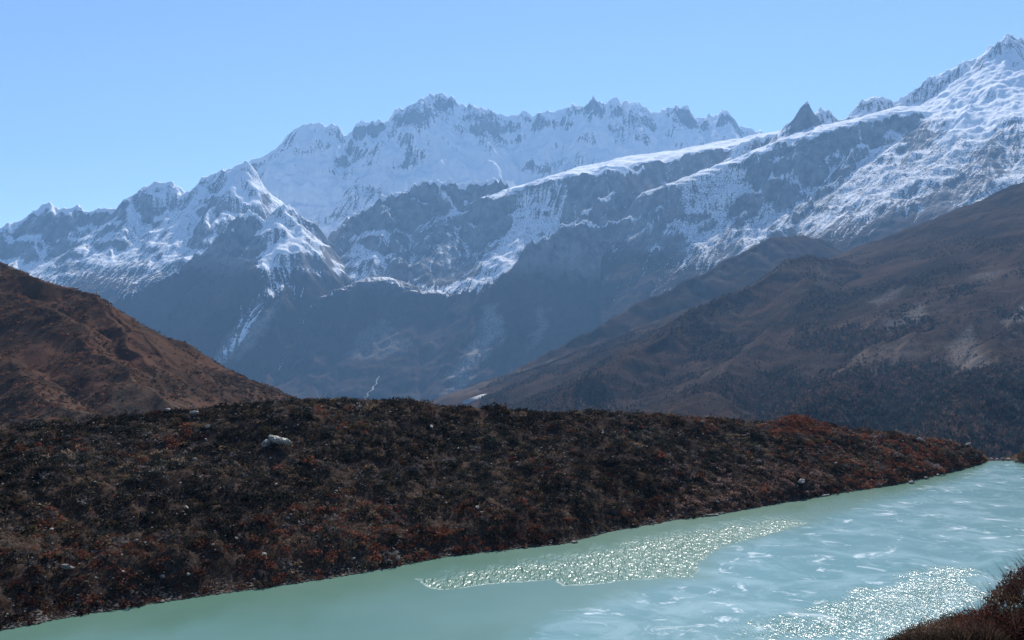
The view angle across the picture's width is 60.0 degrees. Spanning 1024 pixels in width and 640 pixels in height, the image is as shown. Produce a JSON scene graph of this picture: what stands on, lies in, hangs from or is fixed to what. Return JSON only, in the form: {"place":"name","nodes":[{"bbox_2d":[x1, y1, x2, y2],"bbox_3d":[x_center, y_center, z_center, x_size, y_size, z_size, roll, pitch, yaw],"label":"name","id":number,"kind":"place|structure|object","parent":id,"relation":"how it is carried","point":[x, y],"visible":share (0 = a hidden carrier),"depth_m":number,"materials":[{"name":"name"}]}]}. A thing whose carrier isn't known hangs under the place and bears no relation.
{"place":"outdoors","nodes":[
{"label":"outdoors","id":0,"kind":"place"},
{"bbox_2d":[0,262,288,425],"bbox_3d":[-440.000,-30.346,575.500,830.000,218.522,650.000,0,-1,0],"label":"hill","id":1,"kind":"structure","parent":0,"point":[38,352],"depth_m":470.65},
{"bbox_2d":[0,263,302,423],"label":"heath","id":2,"kind":"object","parent":1,"relation":"on","point":[82,403],"visible":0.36,"depth_m":466.68,"materials":[{"name":"brown plant"}]},
{"bbox_2d":[0,160,352,380],"bbox_3d":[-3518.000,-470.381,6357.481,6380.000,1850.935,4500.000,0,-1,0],"label":"rocky mountain","id":3,"kind":"structure","parent":0,"point":[238,268],"depth_m":5932.09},
{"bbox_2d":[0,400,992,629],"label":"moraine","id":4,"kind":"structure","parent":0,"point":[175,566],"depth_m":126.57,"materials":[{"name":"soil"}]},
{"bbox_2d":[60,564,74,568],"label":"stone","id":5,"kind":"object","parent":4,"relation":"on","point":[65,566],"visible":1,"depth_m":98.81,"materials":[{"name":"grey stone"}]},
{"bbox_2d":[190,411,198,414],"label":"stone","id":6,"kind":"object","parent":4,"relation":"on","point":[194,412],"visible":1,"depth_m":146.13,"materials":[{"name":"grey stone"}]},
{"bbox_2d":[261,435,290,446],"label":"boulder","id":7,"kind":"object","parent":4,"relation":"on","point":[278,440],"visible":1,"depth_m":136.40,"materials":[{"name":"stone"}]},
{"bbox_2d":[0,399,977,616],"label":"rubble","id":8,"kind":"object","parent":4,"relation":"on","point":[456,478],"visible":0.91,"depth_m":141.35,"materials":[{"name":"grey stone"}]},
{"bbox_2d":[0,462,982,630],"bbox_3d":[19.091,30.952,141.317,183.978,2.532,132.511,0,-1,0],"label":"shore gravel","id":9,"kind":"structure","parent":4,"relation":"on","point":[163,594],"depth_m":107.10,"materials":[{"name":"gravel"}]},
{"bbox_2d":[0,396,983,629],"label":"dry grass","id":10,"kind":"structure","parent":4,"relation":"on","point":[207,533],"depth_m":131.90,"materials":[{"name":"brown plant"}]},
{"bbox_2d":[0,396,988,630],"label":"shrubs","id":11,"kind":"object","parent":4,"relation":"on","point":[554,421],"visible":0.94,"depth_m":137.03,"materials":[{"name":"brown plant"}]},
{"bbox_2d":[0,461,1023,639],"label":"lake","id":12,"kind":"structure","parent":0,"point":[878,563],"depth_m":105.34,"materials":[{"name":"liquid"}]},
{"bbox_2d":[0,0,1023,227],"label":"sky","id":13,"kind":"structure","parent":0,"point":[102,101],"materials":[{"name":"blue"}]},
{"bbox_2d":[257,131,779,400],"bbox_3d":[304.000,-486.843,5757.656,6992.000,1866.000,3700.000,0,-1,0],"label":"bowl mountain","id":14,"kind":"structure","parent":0,"point":[453,287],"depth_m":5417.64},
{"bbox_2d":[430,182,1023,451],"bbox_3d":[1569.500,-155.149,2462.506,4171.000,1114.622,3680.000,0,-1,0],"label":"foothill","id":15,"kind":"structure","parent":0,"point":[749,267],"depth_m":1889.48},
{"bbox_2d":[462,394,485,403],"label":"gravel","id":16,"kind":"structure","parent":15,"relation":"on","point":[467,401],"depth_m":2348.88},
{"bbox_2d":[478,200,1023,460],"bbox_3d":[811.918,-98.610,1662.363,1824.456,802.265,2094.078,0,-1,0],"label":"forest","id":17,"kind":"object","parent":15,"relation":"on","point":[959,416],"visible":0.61,"depth_m":1361.87,"materials":[{"name":"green plant"}]},
{"bbox_2d":[601,34,1023,324],"bbox_3d":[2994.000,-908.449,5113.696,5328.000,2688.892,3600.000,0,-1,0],"label":"streaked mountain","id":18,"kind":"structure","parent":0,"point":[873,168],"depth_m":5149.36,"materials":[{"name":"white snow"}]},
{"bbox_2d":[900,453,1023,638],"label":"lake bank","id":19,"kind":"structure","parent":0,"point":[1013,458],"depth_m":19.82,"materials":[{"name":"soil"}]},
{"bbox_2d":[880,454,1023,639],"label":"heath","id":20,"kind":"object","parent":19,"relation":"on","point":[926,621],"visible":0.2,"depth_m":19.49,"materials":[{"name":"brown plant"}]},
{"bbox_2d":[891,617,1012,639],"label":"shrub","id":21,"kind":"object","parent":19,"relation":"on","point":[980,633],"visible":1,"depth_m":17.26,"materials":[{"name":"brown plant"}]},
{"bbox_2d":[952,540,1023,639],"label":"shrub","id":22,"kind":"object","parent":19,"relation":"on","point":[1014,585],"visible":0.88,"depth_m":18.17,"materials":[{"name":"brown plant"}]},
{"bbox_2d":[1014,451,1023,462],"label":"shrub","id":23,"kind":"object","parent":19,"relation":"on","point":[1021,456],"visible":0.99,"depth_m":205.30,"materials":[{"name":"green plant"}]}
]}

